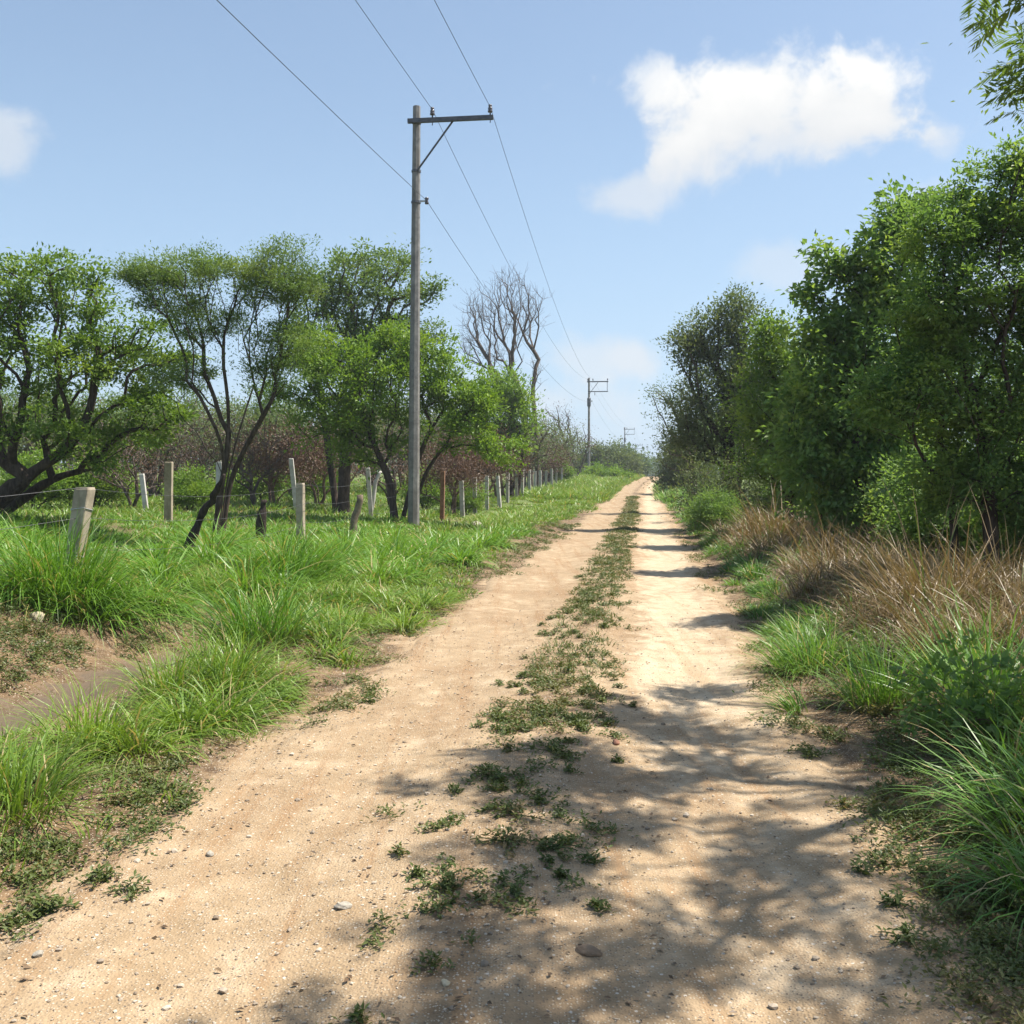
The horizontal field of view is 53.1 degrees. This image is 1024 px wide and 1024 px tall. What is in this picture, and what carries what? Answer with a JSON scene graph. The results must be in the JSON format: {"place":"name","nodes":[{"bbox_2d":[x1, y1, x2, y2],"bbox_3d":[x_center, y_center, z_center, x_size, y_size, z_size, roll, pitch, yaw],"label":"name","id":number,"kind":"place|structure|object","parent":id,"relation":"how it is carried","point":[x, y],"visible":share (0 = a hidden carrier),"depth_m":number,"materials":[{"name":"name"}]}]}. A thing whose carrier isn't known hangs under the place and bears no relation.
{"place":"outdoors","nodes":[
{"label":"outdoors","id":0,"kind":"place"},
{"bbox_2d":[0,476,1023,1023],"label":"road","id":1,"kind":"structure","parent":0,"point":[664,584],"depth_m":4.13,"materials":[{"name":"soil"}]},
{"bbox_2d":[0,893,81,929],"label":"weed tuft","id":2,"kind":"object","parent":1,"relation":"on","point":[50,906],"visible":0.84,"depth_m":3.73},
{"bbox_2d":[78,861,122,888],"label":"weed tuft","id":3,"kind":"object","parent":1,"relation":"on","point":[99,873],"visible":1,"depth_m":4.00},
{"bbox_2d":[102,869,150,901],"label":"weed tuft","id":4,"kind":"object","parent":1,"relation":"on","point":[134,890],"visible":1,"depth_m":3.90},
{"bbox_2d":[429,869,463,895],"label":"weed tuft","id":5,"kind":"object","parent":1,"relation":"on","point":[448,875],"visible":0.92,"depth_m":3.83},
{"bbox_2d":[316,495,642,1023],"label":"strip weeds","id":6,"kind":"object","parent":1,"relation":"on","point":[574,719],"visible":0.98,"depth_m":6.44,"materials":[{"name":"plant"}]},
{"bbox_2d":[467,762,516,785],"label":"weed tuft","id":7,"kind":"object","parent":1,"relation":"on","point":[483,768],"visible":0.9,"depth_m":5.31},
{"bbox_2d":[470,824,545,858],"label":"weed tuft","id":8,"kind":"object","parent":1,"relation":"on","point":[499,831],"visible":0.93,"depth_m":4.29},
{"bbox_2d":[471,797,555,827],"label":"weed tuft","id":9,"kind":"object","parent":1,"relation":"on","point":[509,806],"visible":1,"depth_m":4.67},
{"bbox_2d":[513,734,586,759],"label":"weed tuft","id":10,"kind":"object","parent":1,"relation":"on","point":[555,748],"visible":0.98,"depth_m":5.77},
{"bbox_2d":[537,832,582,861],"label":"weed tuft","id":11,"kind":"object","parent":1,"relation":"on","point":[555,846],"visible":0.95,"depth_m":4.24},
{"bbox_2d":[575,944,602,956],"bbox_3d":[0.254,1.456,3.398,0.095,0.034,0.054,1,2,19],"label":"stone","id":12,"kind":"object","parent":1,"relation":"on","point":[588,950],"visible":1,"depth_m":3.38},
{"bbox_2d":[850,854,875,876],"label":"weed tuft","id":13,"kind":"object","parent":1,"relation":"on","point":[859,869],"visible":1,"depth_m":4.05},
{"bbox_2d":[878,889,917,917],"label":"weed tuft","id":14,"kind":"object","parent":1,"relation":"on","point":[897,899],"visible":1,"depth_m":3.70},
{"bbox_2d":[875,920,944,952],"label":"weed tuft","id":15,"kind":"object","parent":1,"relation":"on","point":[906,934],"visible":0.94,"depth_m":3.43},
{"bbox_2d":[0,472,1023,985],"bbox_3d":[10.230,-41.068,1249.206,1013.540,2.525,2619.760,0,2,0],"label":"ground","id":16,"kind":"structure","parent":0,"point":[850,750],"depth_m":7.30,"materials":[{"name":"soil"}]},
{"bbox_2d":[0,441,83,510],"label":"field bush","id":17,"kind":"object","parent":16,"relation":"on","point":[48,496],"visible":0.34,"depth_m":29.73,"materials":[{"name":"green plant"}]},
{"bbox_2d":[1,389,96,472],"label":"scrub tree","id":18,"kind":"object","parent":16,"relation":"on","point":[21,447],"visible":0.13,"depth_m":39.67,"materials":[{"name":"green plant"}]},
{"bbox_2d":[0,357,121,473],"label":"scrub tree","id":19,"kind":"object","parent":16,"relation":"on","point":[69,398],"visible":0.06,"depth_m":54.91,"materials":[{"name":"green plant"}]},
{"bbox_2d":[64,487,94,564],"bbox_3d":[-5.126,0.443,12.021,0.436,1.466,0.204,0,2,0],"label":"fence post","id":20,"kind":"object","parent":16,"relation":"on","point":[83,497],"visible":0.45,"depth_m":11.93,"materials":[{"name":"concrete"}]},
{"bbox_2d":[0,693,166,847],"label":"grass tussock","id":21,"kind":"object","parent":16,"relation":"on","point":[17,808],"depth_m":4.76,"materials":[{"name":"plant"}]},
{"bbox_2d":[51,443,148,507],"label":"field bush","id":22,"kind":"object","parent":16,"relation":"on","point":[100,494],"visible":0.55,"depth_m":30.54,"materials":[{"name":"green plant"}]},
{"bbox_2d":[0,657,200,766],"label":"grass tussock","id":23,"kind":"object","parent":16,"relation":"on","point":[100,726],"depth_m":5.87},
{"bbox_2d":[0,501,201,649],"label":"grass tussock","id":24,"kind":"object","parent":16,"relation":"on","point":[47,572],"depth_m":10.61,"materials":[{"name":"plant"}]},
{"bbox_2d":[33,381,172,496],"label":"scrub tree","id":25,"kind":"object","parent":16,"relation":"on","point":[116,413],"visible":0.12,"depth_m":43.38,"materials":[{"name":"green plant"}]},
{"bbox_2d":[0,241,215,516],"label":"spreading tree","id":26,"kind":"object","parent":16,"relation":"on","point":[69,432],"visible":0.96,"depth_m":20.72,"materials":[{"name":"green plant"}]},
{"bbox_2d":[78,416,177,509],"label":"bare shrub","id":27,"kind":"object","parent":16,"relation":"on","point":[136,481],"visible":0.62,"depth_m":29.95,"materials":[{"name":"brown plant"}]},
{"bbox_2d":[80,392,244,498],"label":"scrub tree","id":28,"kind":"object","parent":16,"relation":"on","point":[154,490],"visible":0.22,"depth_m":45.76,"materials":[{"name":"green plant"}]},
{"bbox_2d":[164,462,172,523],"bbox_3d":[-8.049,-0.292,24.005,0.206,1.774,0.177,0,2,-6],"label":"fence post","id":29,"kind":"object","parent":16,"relation":"on","point":[168,489],"visible":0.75,"depth_m":23.92,"materials":[{"name":"concrete"}]},
{"bbox_2d":[71,625,266,712],"bbox_3d":[-2.359,1.099,7.121,1.337,0.656,1.296,-2,3,-45],"label":"grass tussock","id":30,"kind":"object","parent":16,"relation":"on","point":[178,681],"depth_m":7.08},
{"bbox_2d":[116,368,239,483],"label":"scrub tree","id":31,"kind":"object","parent":16,"relation":"on","point":[183,397],"visible":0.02,"depth_m":59.44,"materials":[{"name":"green plant"}]},
{"bbox_2d":[141,417,233,484],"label":"bare shrub","id":32,"kind":"object","parent":16,"relation":"on","point":[189,459],"visible":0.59,"depth_m":32.82,"materials":[{"name":"brown plant"}]},
{"bbox_2d":[154,460,236,511],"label":"field bush","id":33,"kind":"object","parent":16,"relation":"on","point":[189,485],"visible":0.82,"depth_m":29.64,"materials":[{"name":"green plant"}]},
{"bbox_2d":[147,398,259,483],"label":"bare shrub","id":34,"kind":"object","parent":16,"relation":"on","point":[212,453],"visible":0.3,"depth_m":45.57,"materials":[{"name":"brown plant"}]},
{"bbox_2d":[183,474,225,554],"bbox_3d":[-4.664,0.165,15.473,0.820,1.483,0.204,0,2,12],"label":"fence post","id":35,"kind":"object","parent":16,"relation":"on","point":[203,512],"visible":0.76,"depth_m":15.45,"materials":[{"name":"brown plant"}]},
{"bbox_2d":[89,231,337,537],"bbox_3d":[-5.622,-2.325,19.265,4.721,6.024,2.926,0,2,0],"label":"umbrella acacia","id":36,"kind":"object","parent":16,"relation":"on","point":[134,274],"visible":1,"depth_m":19.23,"materials":[{"name":"green plant"}]},
{"bbox_2d":[170,386,283,491],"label":"scrub tree","id":37,"kind":"object","parent":16,"relation":"on","point":[220,427],"visible":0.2,"depth_m":49.17,"materials":[{"name":"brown plant"}]},
{"bbox_2d":[121,610,333,699],"bbox_3d":[-2.080,1.161,7.614,1.552,0.897,1.644,1,2,33],"label":"grass tussock","id":38,"kind":"object","parent":16,"relation":"on","point":[230,662],"depth_m":7.55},
{"bbox_2d":[133,550,368,672],"bbox_3d":[-2.386,0.930,9.277,2.358,1.253,2.272,0,2,0],"label":"grass tussock","id":39,"kind":"object","parent":16,"relation":"on","point":[277,625],"depth_m":9.21,"materials":[{"name":"plant"}]},
{"bbox_2d":[215,449,291,500],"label":"field bush","id":40,"kind":"object","parent":16,"relation":"on","point":[241,490],"visible":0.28,"depth_m":39.53,"materials":[{"name":"green plant"}]},
{"bbox_2d":[205,404,306,505],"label":"bare shrub","id":41,"kind":"object","parent":16,"relation":"on","point":[253,497],"visible":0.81,"depth_m":33.85,"materials":[{"name":"brown plant"}]},
{"bbox_2d":[255,499,266,539],"bbox_3d":[-4.670,0.275,19.019,0.213,1.024,0.201,2,2,39],"label":"tree stump","id":42,"kind":"object","parent":16,"relation":"on","point":[260,516],"visible":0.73,"depth_m":18.96,"materials":[{"name":"wood"}]},
{"bbox_2d":[0,506,541,653],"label":"tall grass","id":43,"kind":"structure","parent":16,"relation":"on","point":[203,548],"depth_m":15.53,"materials":[{"name":"plant"}]},
{"bbox_2d":[221,414,324,503],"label":"dry shrub","id":44,"kind":"object","parent":16,"relation":"on","point":[269,483],"visible":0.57,"depth_m":35.72,"materials":[{"name":"brown plant"}]},
{"bbox_2d":[219,374,327,469],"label":"scrub tree","id":45,"kind":"object","parent":16,"relation":"on","point":[263,397],"visible":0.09,"depth_m":51.12,"materials":[{"name":"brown plant"}]},
{"bbox_2d":[1,478,548,527],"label":"field grass","id":46,"kind":"structure","parent":16,"relation":"on","point":[51,509],"depth_m":31.82,"materials":[{"name":"plant"}]},
{"bbox_2d":[201,390,377,494],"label":"scrub tree","id":47,"kind":"object","parent":16,"relation":"on","point":[252,423],"visible":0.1,"depth_m":45.13,"materials":[{"name":"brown plant"}]},
{"bbox_2d":[0,521,580,940],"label":"ground cover","id":48,"kind":"object","parent":16,"relation":"on","point":[71,646],"visible":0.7,"depth_m":5.63,"materials":[{"name":"plant"}]},
{"bbox_2d":[208,507,382,591],"bbox_3d":[-2.960,0.698,14.230,2.943,1.652,2.732,0,2,0],"label":"grass tussock","id":49,"kind":"object","parent":16,"relation":"on","point":[321,557],"depth_m":14.07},
{"bbox_2d":[296,483,304,540],"bbox_3d":[-4.132,0.174,20.017,0.149,1.482,0.149,0,2,7],"label":"fence post","id":50,"kind":"object","parent":16,"relation":"on","point":[300,501],"visible":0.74,"depth_m":19.94,"materials":[{"name":"concrete"}]},
{"bbox_2d":[282,446,354,498],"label":"field bush","id":51,"kind":"object","parent":16,"relation":"on","point":[308,490],"visible":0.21,"depth_m":43.39,"materials":[{"name":"green plant"}]},
{"bbox_2d":[271,411,371,505],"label":"dry shrub","id":52,"kind":"object","parent":16,"relation":"on","point":[319,454],"visible":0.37,"depth_m":38.78,"materials":[{"name":"brown plant"}]},
{"bbox_2d":[0,472,644,903],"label":"verge grass","id":53,"kind":"structure","parent":16,"relation":"on","point":[560,498],"depth_m":9.51,"materials":[{"name":"plant"}]},
{"bbox_2d":[349,495,362,533],"bbox_3d":[-3.369,0.172,22.018,0.345,1.091,0.191,0,2,0],"label":"fence stake","id":54,"kind":"object","parent":16,"relation":"on","point":[356,512],"visible":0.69,"depth_m":21.95,"materials":[{"name":"brown wood"}]},
{"bbox_2d":[261,232,457,512],"bbox_3d":[-5.240,-4.537,33.915,5.826,9.297,5.290,-2,3,-41],"label":"round topped tree","id":55,"kind":"object","parent":16,"relation":"on","point":[352,322],"visible":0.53,"depth_m":33.44,"materials":[{"name":"green plant"}]},
{"bbox_2d":[352,425,428,506],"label":"bare shrub","id":56,"kind":"object","parent":16,"relation":"on","point":[393,475],"visible":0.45,"depth_m":41.77,"materials":[{"name":"brown plant"}]},
{"bbox_2d":[248,312,537,518],"bbox_3d":[-3.281,-2.590,28.533,8.050,6.029,3.489,0,2,-8],"label":"leafy tree","id":57,"kind":"object","parent":16,"relation":"on","point":[434,381],"visible":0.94,"depth_m":28.24,"materials":[{"name":"green plant"}]},
{"bbox_2d":[361,392,459,494],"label":"scrub tree","id":58,"kind":"object","parent":16,"relation":"on","point":[405,447],"visible":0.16,"depth_m":53.16,"materials":[{"name":"brown plant"}]},
{"bbox_2d":[395,462,453,510],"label":"field bush","id":59,"kind":"object","parent":16,"relation":"on","point":[427,501],"visible":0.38,"depth_m":41.38,"materials":[{"name":"green plant"}]},
{"bbox_2d":[440,471,444,520],"bbox_3d":[-2.144,-0.334,31.506,0.166,1.850,0.134,0,2,5],"label":"fence post","id":60,"kind":"object","parent":16,"relation":"on","point":[442,494],"visible":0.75,"depth_m":31.44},
{"bbox_2d":[396,422,500,515],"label":"dry shrub","id":61,"kind":"object","parent":16,"relation":"on","point":[454,474],"visible":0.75,"depth_m":36.68,"materials":[{"name":"brown plant"}]},
{"bbox_2d":[407,104,493,524],"bbox_3d":[-1.612,-4.965,26.668,2.316,11.175,0.350,0,2,9],"label":"utility pole","id":62,"kind":"object","parent":16,"relation":"on","point":[416,120],"visible":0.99,"depth_m":26.74,"materials":[{"name":"concrete"}]},
{"bbox_2d":[217,0,621,439],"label":"overhead wire","id":63,"kind":"object","parent":62,"relation":"attached to","point":[371,148],"visible":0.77,"depth_m":20.50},
{"bbox_2d":[434,480,493,514],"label":"field bush","id":64,"kind":"object","parent":16,"relation":"on","point":[469,502],"visible":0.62,"depth_m":39.19,"materials":[{"name":"green plant"}]},
{"bbox_2d":[443,423,529,500],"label":"dry shrub","id":65,"kind":"object","parent":16,"relation":"on","point":[493,470],"visible":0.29,"depth_m":46.64,"materials":[{"name":"brown plant"}]},
{"bbox_2d":[444,360,549,496],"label":"green tree","id":66,"kind":"object","parent":16,"relation":"on","point":[513,395],"visible":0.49,"depth_m":51.41,"materials":[{"name":"green plant"}]},
{"bbox_2d":[457,423,543,497],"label":"dry shrub","id":67,"kind":"object","parent":16,"relation":"on","point":[524,461],"visible":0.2,"depth_m":51.51,"materials":[{"name":"brown plant"}]},
{"bbox_2d":[453,263,553,487],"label":"bare tree","id":68,"kind":"object","parent":16,"relation":"on","point":[510,356],"visible":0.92,"depth_m":65.54,"materials":[{"name":"grey plant"}]},
{"bbox_2d":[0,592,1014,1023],"bbox_3d":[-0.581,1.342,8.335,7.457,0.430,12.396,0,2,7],"label":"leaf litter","id":69,"kind":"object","parent":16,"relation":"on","point":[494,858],"visible":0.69,"depth_m":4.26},
{"bbox_2d":[0,442,1014,476],"bbox_3d":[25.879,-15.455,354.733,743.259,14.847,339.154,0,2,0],"label":"distant woodland","id":70,"kind":"object","parent":16,"relation":"on","point":[652,474],"visible":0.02,"depth_m":258.73,"materials":[{"name":"green plant"}]},
{"bbox_2d":[477,405,573,489],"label":"scrub tree","id":71,"kind":"object","parent":16,"relation":"on","point":[541,448],"visible":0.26,"depth_m":64.85,"materials":[{"name":"green plant"}]},
{"bbox_2d":[525,435,576,483],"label":"dry shrub","id":72,"kind":"object","parent":16,"relation":"on","point":[557,463],"visible":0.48,"depth_m":75.38,"materials":[{"name":"brown plant"}]},
{"bbox_2d":[519,415,592,482],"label":"scrub tree","id":73,"kind":"object","parent":16,"relation":"on","point":[566,441],"visible":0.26,"depth_m":81.48,"materials":[{"name":"green plant"}]},
{"bbox_2d":[549,457,580,480],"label":"field bush","id":74,"kind":"object","parent":16,"relation":"on","point":[569,475],"visible":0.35,"depth_m":83.28,"materials":[{"name":"green plant"}]},
{"bbox_2d":[537,396,601,477],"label":"bare tree","id":75,"kind":"object","parent":16,"relation":"on","point":[585,436],"visible":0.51,"depth_m":94.77,"materials":[{"name":"grey plant"}]},
{"bbox_2d":[533,434,647,476],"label":"roadside bush","id":76,"kind":"object","parent":16,"relation":"on","point":[629,461],"visible":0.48,"depth_m":116.83,"materials":[{"name":"green plant"}]},
{"bbox_2d":[587,378,607,467],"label":"utility pole","id":77,"kind":"object","parent":16,"relation":"on","point":[589,400],"visible":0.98,"depth_m":108.56,"materials":[{"name":"concrete"}]},
{"bbox_2d":[576,459,638,480],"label":"roadside bush","id":78,"kind":"object","parent":16,"relation":"on","point":[595,470],"visible":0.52,"depth_m":100.19,"materials":[{"name":"green plant"}]},
{"bbox_2d":[638,372,719,507],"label":"wispy tree","id":79,"kind":"object","parent":16,"relation":"on","point":[674,450],"visible":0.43,"depth_m":43.84,"materials":[{"name":"green plant"}]},
{"bbox_2d":[638,426,720,490],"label":"roadside bush","id":80,"kind":"object","parent":16,"relation":"on","point":[663,478],"visible":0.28,"depth_m":65.53,"materials":[{"name":"green plant"}]},
{"bbox_2d":[670,480,749,533],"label":"understory bush","id":81,"kind":"object","parent":16,"relation":"on","point":[712,510],"visible":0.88,"depth_m":26.75,"materials":[{"name":"green plant"}]},
{"bbox_2d":[646,277,782,517],"bbox_3d":[6.494,-3.325,30.949,4.958,7.406,3.213,0,2,0],"label":"tall dark tree","id":82,"kind":"object","parent":16,"relation":"on","point":[712,353],"visible":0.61,"depth_m":30.57,"materials":[{"name":"green plant"}]},
{"bbox_2d":[658,442,784,529],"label":"dark thicket","id":83,"kind":"object","parent":16,"relation":"on","point":[734,488],"visible":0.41,"depth_m":28.82,"materials":[{"name":"green plant"}]},
{"bbox_2d":[701,479,818,557],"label":"dry grass tussock","id":84,"kind":"object","parent":16,"relation":"on","point":[753,525],"visible":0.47,"depth_m":19.91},
{"bbox_2d":[714,302,823,522],"bbox_3d":[6.340,-2.043,23.533,3.572,5.512,3.064,0,2,0],"label":"thorny tree","id":85,"kind":"object","parent":16,"relation":"on","point":[763,338],"visible":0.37,"depth_m":23.14,"materials":[{"name":"green plant"}]},
{"bbox_2d":[739,666,820,718],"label":"grass tussock","id":86,"kind":"object","parent":16,"relation":"on","point":[796,709],"depth_m":6.95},
{"bbox_2d":[743,448,849,526],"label":"understory bush","id":87,"kind":"object","parent":16,"relation":"on","point":[775,496],"visible":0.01,"depth_m":23.69,"materials":[{"name":"green plant"}]},
{"bbox_2d":[716,601,884,683],"bbox_3d":[2.323,1.105,8.331,1.498,0.878,1.610,0,2,0],"label":"grass tussock","id":88,"kind":"object","parent":16,"relation":"on","point":[788,658],"depth_m":8.27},
{"bbox_2d":[783,741,838,760],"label":"weed tuft","id":89,"kind":"object","parent":16,"relation":"on","point":[808,751],"visible":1,"depth_m":5.87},
{"bbox_2d":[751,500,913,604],"bbox_3d":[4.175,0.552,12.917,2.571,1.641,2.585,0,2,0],"label":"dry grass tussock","id":90,"kind":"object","parent":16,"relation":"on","point":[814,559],"visible":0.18,"depth_m":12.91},
{"bbox_2d":[649,481,1023,821],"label":"roadside grass","id":91,"kind":"structure","parent":16,"relation":"on","point":[746,569],"depth_m":10.16,"materials":[{"name":"plant"}]},
{"bbox_2d":[674,525,1023,1023],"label":"ground cover","id":92,"kind":"object","parent":16,"relation":"on","point":[990,959],"visible":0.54,"depth_m":4.39,"materials":[{"name":"plant"}]},
{"bbox_2d":[698,476,1023,682],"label":"dry grass","id":93,"kind":"structure","parent":16,"relation":"on","point":[814,590],"depth_m":10.48,"materials":[{"name":"plant"}]},
{"bbox_2d":[751,173,975,546],"bbox_3d":[5.998,-2.459,17.425,3.716,6.646,2.804,1,2,22],"label":"broadleaf tree","id":94,"kind":"object","parent":16,"relation":"on","point":[821,465],"visible":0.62,"depth_m":17.11,"materials":[{"name":"green plant"}]},
{"bbox_2d":[776,619,971,722],"bbox_3d":[2.481,1.062,6.856,1.464,0.783,1.451,0,2,0],"label":"grass tussock","id":95,"kind":"object","parent":16,"relation":"on","point":[885,696],"depth_m":6.87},
{"bbox_2d":[817,439,979,548],"bbox_3d":[6.630,-0.166,16.451,3.010,2.275,3.097,-2,3,-42],"label":"understory bush","id":96,"kind":"object","parent":16,"relation":"on","point":[857,514],"visible":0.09,"depth_m":16.36,"materials":[{"name":"green plant"}]},
{"bbox_2d":[822,124,1023,576],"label":"dense tree","id":97,"kind":"object","parent":16,"relation":"on","point":[949,334],"visible":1,"depth_m":11.27,"materials":[{"name":"green plant"}]},
{"bbox_2d":[837,573,1023,756],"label":"grass tussock","id":98,"kind":"object","parent":16,"relation":"on","point":[975,653],"depth_m":6.43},
{"bbox_2d":[842,687,1023,887],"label":"grass tussock","id":99,"kind":"object","parent":16,"relation":"on","point":[1000,795],"depth_m":4.38,"materials":[{"name":"plant"}]},
{"bbox_2d":[852,436,1020,568],"bbox_3d":[6.121,-0.056,13.887,2.843,2.148,2.925,1,2,21],"label":"understory bush","id":100,"kind":"object","parent":16,"relation":"on","point":[925,525],"visible":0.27,"depth_m":13.63,"materials":[{"name":"green plant"}]},
{"bbox_2d":[885,627,1023,750],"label":"leafy plant","id":101,"kind":"object","parent":16,"relation":"on","point":[1003,689],"visible":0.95,"depth_m":5.71,"materials":[{"name":"green plant"}]},
{"bbox_2d":[889,786,1023,956],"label":"grass tussock","id":102,"kind":"object","parent":16,"relation":"on","point":[1014,873],"depth_m":3.78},
{"bbox_2d":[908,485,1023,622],"bbox_3d":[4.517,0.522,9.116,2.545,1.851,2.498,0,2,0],"label":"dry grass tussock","id":103,"kind":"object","parent":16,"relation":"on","point":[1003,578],"visible":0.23,"depth_m":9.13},
{"bbox_2d":[914,435,1023,563],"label":"understory bush","id":104,"kind":"object","parent":16,"relation":"on","point":[1002,529],"visible":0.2,"depth_m":12.45,"materials":[{"name":"green plant"}]},
{"bbox_2d":[921,0,1023,127],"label":"feathery tree","id":105,"kind":"object","parent":16,"relation":"on","point":[1007,69],"visible":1,"depth_m":7.67,"materials":[{"name":"green plant"}]},
{"bbox_2d":[929,339,1023,458],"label":"hedge tree","id":106,"kind":"object","parent":16,"relation":"on","point":[998,387],"visible":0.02,"depth_m":21.35,"materials":[{"name":"green plant"}]},
{"bbox_2d":[0,0,1023,468],"label":"sky","id":107,"kind":"structure","parent":0,"point":[659,153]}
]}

